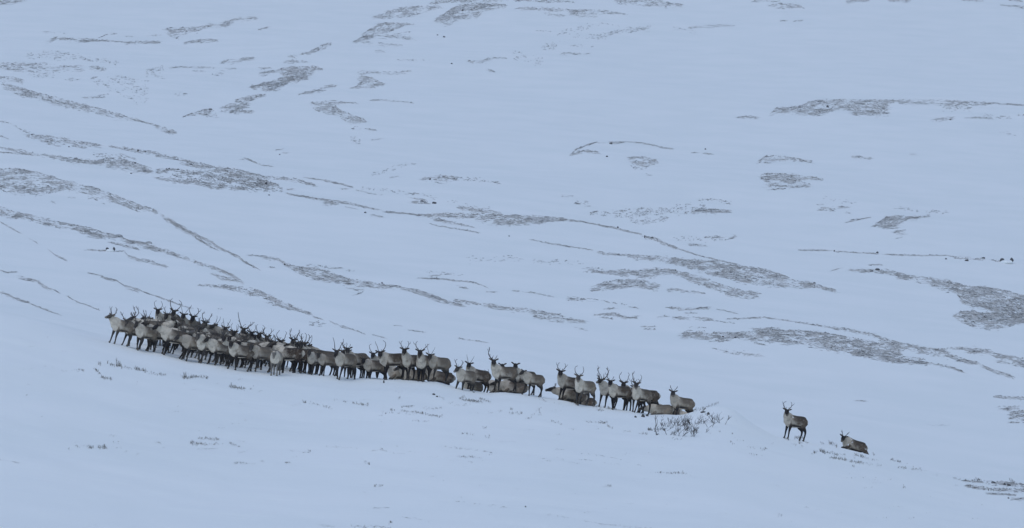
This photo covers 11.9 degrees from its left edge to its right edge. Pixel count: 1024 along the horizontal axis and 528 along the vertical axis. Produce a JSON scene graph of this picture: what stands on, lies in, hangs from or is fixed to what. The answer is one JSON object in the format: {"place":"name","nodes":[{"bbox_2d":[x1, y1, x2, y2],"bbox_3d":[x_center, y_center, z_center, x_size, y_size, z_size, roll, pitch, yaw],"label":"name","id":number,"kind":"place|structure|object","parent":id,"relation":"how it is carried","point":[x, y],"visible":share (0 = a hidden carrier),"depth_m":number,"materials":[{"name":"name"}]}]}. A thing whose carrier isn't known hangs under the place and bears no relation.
{"place":"outdoors","nodes":[
{"label":"outdoors","id":0,"kind":"place"},
{"bbox_2d":[0,0,1023,527],"bbox_3d":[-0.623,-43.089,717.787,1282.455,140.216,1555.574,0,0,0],"label":"snow ground","id":1,"kind":"structure","parent":0,"point":[520,128],"depth_m":495.30,"materials":[{"name":"white snow"}]},
{"bbox_2d":[106,247,114,251],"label":"boulder","id":2,"kind":"object","parent":1,"relation":"on","point":[110,250],"visible":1,"depth_m":429.13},
{"bbox_2d":[105,306,134,345],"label":"reindeer","id":3,"kind":"object","parent":1,"relation":"on","point":[117,324],"visible":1,"depth_m":199.63,"materials":[{"name":"fur"}]},
{"bbox_2d":[121,314,143,348],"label":"reindeer","id":4,"kind":"object","parent":1,"relation":"on","point":[133,332],"visible":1,"depth_m":200.12,"materials":[{"name":"fur"}]},
{"bbox_2d":[126,306,161,345],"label":"reindeer","id":5,"kind":"object","parent":1,"relation":"on","point":[154,323],"visible":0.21,"depth_m":203.25,"materials":[{"name":"fur"}]},
{"bbox_2d":[133,312,157,351],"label":"reindeer","id":6,"kind":"object","parent":1,"relation":"on","point":[142,331],"visible":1,"depth_m":199.62,"materials":[{"name":"fur"}]},
{"bbox_2d":[141,316,162,349],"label":"reindeer","id":7,"kind":"object","parent":1,"relation":"on","point":[150,324],"visible":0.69,"depth_m":201.31,"materials":[{"name":"fur"}]},
{"bbox_2d":[140,310,170,345],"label":"reindeer","id":8,"kind":"object","parent":1,"relation":"on","point":[147,319],"visible":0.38,"depth_m":203.75,"materials":[{"name":"fur"}]},
{"bbox_2d":[143,315,169,352],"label":"reindeer","id":9,"kind":"object","parent":1,"relation":"on","point":[159,337],"visible":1,"depth_m":200.27,"materials":[{"name":"fur"}]},
{"bbox_2d":[154,302,164,320],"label":"reindeer","id":10,"kind":"object","parent":1,"relation":"on","point":[159,313],"visible":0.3,"depth_m":208.15,"materials":[{"name":"fur"}]},
{"bbox_2d":[147,316,176,345],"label":"reindeer","id":11,"kind":"object","parent":1,"relation":"on","point":[170,323],"visible":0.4,"depth_m":203.62,"materials":[{"name":"fur"}]},
{"bbox_2d":[150,315,187,358],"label":"reindeer","id":12,"kind":"object","parent":1,"relation":"on","point":[168,334],"visible":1,"depth_m":199.61,"materials":[{"name":"fur"}]},
{"bbox_2d":[163,308,184,323],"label":"reindeer","id":13,"kind":"object","parent":1,"relation":"on","point":[167,316],"visible":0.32,"depth_m":206.81,"materials":[{"name":"fur"}]},
{"bbox_2d":[170,299,181,317],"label":"reindeer","id":14,"kind":"object","parent":1,"relation":"on","point":[173,313],"visible":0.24,"depth_m":208.49,"materials":[{"name":"fur"}]},
{"bbox_2d":[169,329,192,356],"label":"reindeer","id":15,"kind":"object","parent":1,"relation":"on","point":[174,346],"visible":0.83,"depth_m":201.35,"materials":[{"name":"fur"}]},
{"bbox_2d":[171,315,190,343],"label":"reindeer","id":16,"kind":"object","parent":1,"relation":"on","point":[179,322],"visible":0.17,"depth_m":206.59,"materials":[{"name":"fur"}]},
{"bbox_2d":[173,323,194,351],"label":"reindeer","id":17,"kind":"object","parent":1,"relation":"on","point":[175,326],"visible":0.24,"depth_m":203.62,"materials":[{"name":"fur"}]},
{"bbox_2d":[180,306,191,326],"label":"reindeer","id":18,"kind":"object","parent":1,"relation":"on","point":[183,316],"visible":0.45,"depth_m":207.63,"materials":[{"name":"fur"}]},
{"bbox_2d":[177,317,196,352],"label":"reindeer","id":19,"kind":"object","parent":1,"relation":"on","point":[186,328],"visible":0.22,"depth_m":204.54,"materials":[{"name":"fur"}]},
{"bbox_2d":[181,324,193,354],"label":"reindeer","id":20,"kind":"object","parent":1,"relation":"on","point":[185,330],"visible":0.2,"depth_m":202.16,"materials":[{"name":"fur"}]},
{"bbox_2d":[173,323,202,360],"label":"reindeer","id":21,"kind":"object","parent":1,"relation":"on","point":[189,343],"visible":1,"depth_m":199.55,"materials":[{"name":"fur"}]},
{"bbox_2d":[189,305,200,328],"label":"reindeer","id":22,"kind":"object","parent":1,"relation":"on","point":[194,323],"visible":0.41,"depth_m":207.98,"materials":[{"name":"fur"}]},
{"bbox_2d":[187,330,218,362],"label":"reindeer","id":23,"kind":"object","parent":1,"relation":"on","point":[192,333],"visible":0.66,"depth_m":201.28,"materials":[{"name":"fur"}]},
{"bbox_2d":[193,326,217,363],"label":"reindeer","id":24,"kind":"object","parent":1,"relation":"on","point":[199,339],"visible":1,"depth_m":199.42,"materials":[{"name":"fur"}]},
{"bbox_2d":[201,313,212,329],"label":"reindeer","id":25,"kind":"object","parent":1,"relation":"on","point":[207,324],"visible":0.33,"depth_m":207.80,"materials":[{"name":"fur"}]},
{"bbox_2d":[196,328,220,359],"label":"reindeer","id":26,"kind":"object","parent":1,"relation":"on","point":[198,329],"visible":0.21,"depth_m":203.65,"materials":[{"name":"fur"}]},
{"bbox_2d":[199,320,220,354],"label":"reindeer","id":27,"kind":"object","parent":1,"relation":"on","point":[214,334],"visible":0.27,"depth_m":204.69,"materials":[{"name":"fur"}]},
{"bbox_2d":[200,330,222,361],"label":"reindeer","id":28,"kind":"object","parent":1,"relation":"on","point":[206,352],"visible":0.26,"depth_m":202.13,"materials":[{"name":"fur"}]},
{"bbox_2d":[202,330,229,365],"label":"reindeer","id":29,"kind":"object","parent":1,"relation":"on","point":[215,347],"visible":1,"depth_m":199.62,"materials":[{"name":"fur"}]},
{"bbox_2d":[208,320,236,333],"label":"reindeer","id":30,"kind":"object","parent":1,"relation":"on","point":[214,326],"visible":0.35,"depth_m":207.19,"materials":[{"name":"fur"}]},
{"bbox_2d":[213,330,237,364],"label":"reindeer","id":31,"kind":"object","parent":1,"relation":"on","point":[217,339],"visible":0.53,"depth_m":201.15,"materials":[{"name":"fur"}]},
{"bbox_2d":[221,319,231,334],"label":"reindeer","id":32,"kind":"object","parent":1,"relation":"on","point":[224,327],"visible":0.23,"depth_m":206.27,"materials":[{"name":"fur"}]},
{"bbox_2d":[224,331,233,362],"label":"reindeer","id":33,"kind":"object","parent":1,"relation":"on","point":[229,338],"visible":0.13,"depth_m":202.07,"materials":[{"name":"fur"}]},
{"bbox_2d":[220,329,239,366],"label":"reindeer","id":34,"kind":"object","parent":1,"relation":"on","point":[224,341],"visible":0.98,"depth_m":199.81,"materials":[{"name":"fur"}]},
{"bbox_2d":[221,322,244,359],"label":"reindeer","id":35,"kind":"object","parent":1,"relation":"on","point":[223,331],"visible":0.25,"depth_m":205.41,"materials":[{"name":"fur"}]},
{"bbox_2d":[221,328,247,361],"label":"reindeer","id":36,"kind":"object","parent":1,"relation":"on","point":[234,338],"visible":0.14,"depth_m":204.54,"materials":[{"name":"fur"}]},
{"bbox_2d":[230,323,246,338],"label":"reindeer","id":37,"kind":"object","parent":1,"relation":"on","point":[234,333],"visible":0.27,"depth_m":205.78,"materials":[{"name":"fur"}]},
{"bbox_2d":[227,334,254,371],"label":"reindeer","id":38,"kind":"object","parent":1,"relation":"on","point":[236,351],"visible":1,"depth_m":199.07,"materials":[{"name":"fur"}]},
{"bbox_2d":[238,314,254,333],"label":"reindeer","id":39,"kind":"object","parent":1,"relation":"on","point":[244,329],"visible":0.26,"depth_m":207.50,"materials":[{"name":"fur"}]},
{"bbox_2d":[239,334,257,367],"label":"reindeer","id":40,"kind":"object","parent":1,"relation":"on","point":[245,340],"visible":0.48,"depth_m":200.85,"materials":[{"name":"fur"}]},
{"bbox_2d":[235,339,262,369],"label":"reindeer","id":41,"kind":"object","parent":1,"relation":"on","point":[245,344],"visible":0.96,"depth_m":200.75,"materials":[{"name":"fur"}]},
{"bbox_2d":[247,324,255,337],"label":"reindeer","id":42,"kind":"object","parent":1,"relation":"on","point":[251,332],"visible":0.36,"depth_m":205.32,"materials":[{"name":"fur"}]},
{"bbox_2d":[242,331,268,366],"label":"reindeer","id":43,"kind":"object","parent":1,"relation":"on","point":[249,340],"visible":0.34,"depth_m":203.46,"materials":[{"name":"fur"}]},
{"bbox_2d":[247,331,264,363],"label":"reindeer","id":44,"kind":"object","parent":1,"relation":"on","point":[255,341],"visible":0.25,"depth_m":204.56,"materials":[{"name":"fur"}]},
{"bbox_2d":[249,328,264,362],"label":"reindeer","id":45,"kind":"object","parent":1,"relation":"on","point":[256,338],"visible":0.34,"depth_m":205.33,"materials":[{"name":"fur"}]},
{"bbox_2d":[243,334,274,367],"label":"reindeer","id":46,"kind":"object","parent":1,"relation":"on","point":[263,344],"visible":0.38,"depth_m":202.39,"materials":[{"name":"fur"}]},
{"bbox_2d":[248,342,272,372],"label":"reindeer","id":47,"kind":"object","parent":1,"relation":"on","point":[260,353],"visible":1,"depth_m":199.54,"materials":[{"name":"fur"}]},
{"bbox_2d":[256,324,264,340],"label":"reindeer","id":48,"kind":"object","parent":1,"relation":"on","point":[259,337],"visible":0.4,"depth_m":206.13,"materials":[{"name":"fur"}]},
{"bbox_2d":[262,328,277,363],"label":"reindeer","id":49,"kind":"object","parent":1,"relation":"on","point":[266,338],"visible":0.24,"depth_m":205.80,"materials":[{"name":"fur"}]},
{"bbox_2d":[270,349,282,375],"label":"reindeer","id":50,"kind":"object","parent":1,"relation":"on","point":[276,356],"visible":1,"depth_m":198.60,"materials":[{"name":"fur"}]},
{"bbox_2d":[265,335,292,371],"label":"reindeer","id":51,"kind":"object","parent":1,"relation":"on","point":[268,345],"visible":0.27,"depth_m":202.57,"materials":[{"name":"fur"}]},
{"bbox_2d":[269,335,293,366],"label":"reindeer","id":52,"kind":"object","parent":1,"relation":"on","point":[276,342],"visible":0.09,"depth_m":204.62,"materials":[{"name":"fur"}]},
{"bbox_2d":[269,343,304,372],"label":"reindeer","id":53,"kind":"object","parent":1,"relation":"on","point":[295,354],"visible":0.98,"depth_m":200.21,"materials":[{"name":"fur"}]},
{"bbox_2d":[276,330,298,369],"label":"reindeer","id":54,"kind":"object","parent":1,"relation":"on","point":[282,341],"visible":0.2,"depth_m":205.76,"materials":[{"name":"fur"}]},
{"bbox_2d":[286,329,299,366],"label":"reindeer","id":55,"kind":"object","parent":1,"relation":"on","point":[291,342],"visible":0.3,"depth_m":205.78,"materials":[{"name":"fur"}]},
{"bbox_2d":[284,343,314,373],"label":"reindeer","id":56,"kind":"object","parent":1,"relation":"on","point":[286,345],"visible":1,"depth_m":201.31,"materials":[{"name":"fur"}]},
{"bbox_2d":[293,336,307,372],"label":"reindeer","id":57,"kind":"object","parent":1,"relation":"on","point":[296,345],"visible":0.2,"depth_m":204.02,"materials":[{"name":"fur"}]},
{"bbox_2d":[296,332,317,373],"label":"reindeer","id":58,"kind":"object","parent":1,"relation":"on","point":[301,345],"visible":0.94,"depth_m":201.53,"materials":[{"name":"fur"}]},
{"bbox_2d":[299,333,323,374],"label":"reindeer","id":59,"kind":"object","parent":1,"relation":"on","point":[307,347],"visible":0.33,"depth_m":203.52,"materials":[{"name":"fur"}]},
{"bbox_2d":[305,349,322,374],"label":"reindeer","id":60,"kind":"object","parent":1,"relation":"on","point":[312,359],"visible":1,"depth_m":200.60,"materials":[{"name":"fur"}]},
{"bbox_2d":[307,340,334,374],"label":"reindeer","id":61,"kind":"object","parent":1,"relation":"on","point":[325,352],"visible":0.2,"depth_m":205.07,"materials":[{"name":"fur"}]},
{"bbox_2d":[315,352,336,375],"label":"reindeer","id":62,"kind":"object","parent":1,"relation":"on","point":[324,360],"visible":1,"depth_m":199.59,"materials":[{"name":"fur"}]},
{"bbox_2d":[332,338,357,379],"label":"reindeer","id":63,"kind":"object","parent":1,"relation":"on","point":[342,360],"visible":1,"depth_m":198.79,"materials":[{"name":"fur"}]},
{"bbox_2d":[339,345,364,377],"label":"reindeer","id":64,"kind":"object","parent":1,"relation":"on","point":[345,368],"visible":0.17,"depth_m":204.54,"materials":[{"name":"fur"}]},
{"bbox_2d":[340,342,368,377],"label":"reindeer","id":65,"kind":"object","parent":1,"relation":"on","point":[357,355],"visible":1,"depth_m":200.43,"materials":[{"name":"fur"}]},
{"bbox_2d":[342,344,370,377],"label":"reindeer","id":66,"kind":"object","parent":1,"relation":"on","point":[356,366],"visible":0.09,"depth_m":203.06,"materials":[{"name":"fur"}]},
{"bbox_2d":[360,354,384,378],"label":"reindeer","id":67,"kind":"object","parent":1,"relation":"on","point":[370,366],"visible":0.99,"depth_m":200.26,"materials":[{"name":"fur"}]},
{"bbox_2d":[369,344,395,379],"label":"reindeer","id":68,"kind":"object","parent":1,"relation":"on","point":[374,356],"visible":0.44,"depth_m":202.28,"materials":[{"name":"fur"}]},
{"bbox_2d":[375,341,407,379],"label":"reindeer","id":69,"kind":"object","parent":1,"relation":"on","point":[387,360],"visible":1,"depth_m":199.67,"materials":[{"name":"fur"}]},
{"bbox_2d":[387,367,400,379],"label":"reindeer","id":70,"kind":"object","parent":1,"relation":"on","point":[393,375],"visible":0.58,"depth_m":201.98,"materials":[{"name":"fur"}]},
{"bbox_2d":[399,341,420,380],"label":"reindeer","id":71,"kind":"object","parent":1,"relation":"on","point":[408,361],"visible":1,"depth_m":199.78,"materials":[{"name":"fur"}]},
{"bbox_2d":[393,367,427,381],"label":"reindeer","id":72,"kind":"object","parent":1,"relation":"on","point":[411,374],"visible":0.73,"depth_m":201.67,"materials":[{"name":"fur"}]},
{"bbox_2d":[415,341,429,381],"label":"reindeer","id":73,"kind":"object","parent":1,"relation":"on","point":[422,365],"visible":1,"depth_m":199.62,"materials":[{"name":"fur"}]},
{"bbox_2d":[426,347,450,382],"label":"reindeer","id":74,"kind":"object","parent":1,"relation":"on","point":[435,363],"visible":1,"depth_m":199.90,"materials":[{"name":"fur"}]},
{"bbox_2d":[425,368,455,384],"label":"reindeer","id":75,"kind":"object","parent":1,"relation":"on","point":[439,376],"visible":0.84,"depth_m":201.61,"materials":[{"name":"fur"}]},
{"bbox_2d":[453,359,476,390],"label":"reindeer","id":76,"kind":"object","parent":1,"relation":"on","point":[463,376],"visible":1,"depth_m":198.92,"materials":[{"name":"fur"}]},
{"bbox_2d":[463,381,482,391],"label":"reindeer","id":77,"kind":"object","parent":1,"relation":"on","point":[478,386],"visible":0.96,"depth_m":200.81,"materials":[{"name":"fur"}]},
{"bbox_2d":[465,358,491,392],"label":"reindeer","id":78,"kind":"object","parent":1,"relation":"on","point":[484,377],"visible":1,"depth_m":200.42,"materials":[{"name":"fur"}]},
{"bbox_2d":[488,370,502,392],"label":"reindeer","id":79,"kind":"object","parent":1,"relation":"on","point":[491,388],"visible":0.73,"depth_m":202.21,"materials":[{"name":"fur"}]},
{"bbox_2d":[488,347,518,392],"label":"reindeer","id":80,"kind":"object","parent":1,"relation":"on","point":[499,373],"visible":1,"depth_m":199.79,"materials":[{"name":"fur"}]},
{"bbox_2d":[489,380,528,393],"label":"reindeer","id":81,"kind":"object","parent":1,"relation":"on","point":[507,386],"visible":0.72,"depth_m":202.03,"materials":[{"name":"fur"}]},
{"bbox_2d":[0,0,1023,527],"bbox_3d":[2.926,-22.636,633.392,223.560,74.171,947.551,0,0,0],"label":"heather","id":82,"kind":"object","parent":1,"relation":"on","point":[734,274],"visible":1,"depth_m":531.50,"materials":[{"name":"grey plant"}]},
{"bbox_2d":[25,336,1014,527],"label":"dry grass","id":83,"kind":"structure","parent":1,"relation":"on","point":[191,376],"depth_m":192.63,"materials":[{"name":"brown plant"}]},
{"bbox_2d":[511,362,535,394],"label":"reindeer","id":84,"kind":"object","parent":1,"relation":"on","point":[519,378],"visible":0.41,"depth_m":202.15,"materials":[{"name":"fur"}]},
{"bbox_2d":[518,369,544,396],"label":"reindeer","id":85,"kind":"object","parent":1,"relation":"on","point":[529,379],"visible":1,"depth_m":199.70,"materials":[{"name":"fur"}]},
{"bbox_2d":[545,383,587,403],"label":"reindeer","id":86,"kind":"object","parent":1,"relation":"on","point":[569,396],"visible":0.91,"depth_m":201.33,"materials":[{"name":"fur"}]},
{"bbox_2d":[556,363,581,403],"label":"reindeer","id":87,"kind":"object","parent":1,"relation":"on","point":[565,381],"visible":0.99,"depth_m":200.35,"materials":[{"name":"fur"}]},
{"bbox_2d":[574,366,596,405],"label":"reindeer","id":88,"kind":"object","parent":1,"relation":"on","point":[587,388],"visible":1,"depth_m":199.43,"materials":[{"name":"fur"}]},
{"bbox_2d":[581,398,596,405],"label":"reindeer","id":89,"kind":"object","parent":1,"relation":"on","point":[590,402],"visible":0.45,"depth_m":202.42,"materials":[{"name":"fur"}]},
{"bbox_2d":[596,367,617,408],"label":"reindeer","id":90,"kind":"object","parent":1,"relation":"on","point":[603,387],"visible":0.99,"depth_m":200.53,"materials":[{"name":"fur"}]},
{"bbox_2d":[605,372,631,410],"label":"reindeer","id":91,"kind":"object","parent":1,"relation":"on","point":[624,393],"visible":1,"depth_m":199.70,"materials":[{"name":"fur"}]},
{"bbox_2d":[619,372,645,412],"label":"reindeer","id":92,"kind":"object","parent":1,"relation":"on","point":[623,383],"visible":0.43,"depth_m":201.76,"materials":[{"name":"fur"}]},
{"bbox_2d":[632,371,652,413],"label":"reindeer","id":93,"kind":"object","parent":1,"relation":"on","point":[639,394],"visible":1,"depth_m":199.67,"materials":[{"name":"fur"}]},
{"bbox_2d":[630,379,660,412],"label":"reindeer","id":94,"kind":"object","parent":1,"relation":"on","point":[656,395],"visible":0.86,"depth_m":201.41,"materials":[{"name":"fur"}]},
{"bbox_2d":[638,404,673,414],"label":"reindeer","id":95,"kind":"object","parent":1,"relation":"on","point":[655,409],"visible":0.95,"depth_m":200.74,"materials":[{"name":"fur"}]},
{"bbox_2d":[660,415,675,426],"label":"dwarf shrub","id":96,"kind":"object","parent":1,"relation":"on","point":[668,422],"visible":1,"depth_m":194.86,"materials":[{"name":"brown plant"}]},
{"bbox_2d":[659,404,681,414],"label":"reindeer","id":97,"kind":"object","parent":1,"relation":"on","point":[679,411],"visible":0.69,"depth_m":201.79,"materials":[{"name":"fur"}]},
{"bbox_2d":[670,414,686,425],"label":"dwarf shrub","id":98,"kind":"object","parent":1,"relation":"on","point":[677,422],"visible":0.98,"depth_m":195.46,"materials":[{"name":"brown plant"}]},
{"bbox_2d":[669,385,694,414],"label":"reindeer","id":99,"kind":"object","parent":1,"relation":"on","point":[677,402],"visible":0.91,"depth_m":200.77,"materials":[{"name":"fur"}]},
{"bbox_2d":[678,422,697,436],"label":"dwarf shrub","id":100,"kind":"object","parent":1,"relation":"on","point":[689,429],"visible":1,"depth_m":191.53,"materials":[{"name":"brown plant"}]},
{"bbox_2d":[687,415,708,424],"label":"dwarf shrub","id":101,"kind":"object","parent":1,"relation":"on","point":[698,420],"visible":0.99,"depth_m":195.71,"materials":[{"name":"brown plant"}]},
{"bbox_2d":[705,413,729,423],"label":"dwarf shrub","id":102,"kind":"object","parent":1,"relation":"on","point":[716,417],"visible":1,"depth_m":195.84,"materials":[{"name":"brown plant"}]},
{"bbox_2d":[783,401,807,441],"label":"reindeer","id":103,"kind":"object","parent":1,"relation":"on","point":[800,423],"visible":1,"depth_m":200.03,"materials":[{"name":"fur"}]},
{"bbox_2d":[840,431,868,454],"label":"reindeer","id":104,"kind":"object","parent":1,"relation":"on","point":[849,443],"visible":0.97,"depth_m":200.72,"materials":[{"name":"fur"}]},
{"bbox_2d":[1000,258,1013,263],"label":"boulder","id":105,"kind":"object","parent":1,"relation":"on","point":[1010,261],"visible":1,"depth_m":564.60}
]}

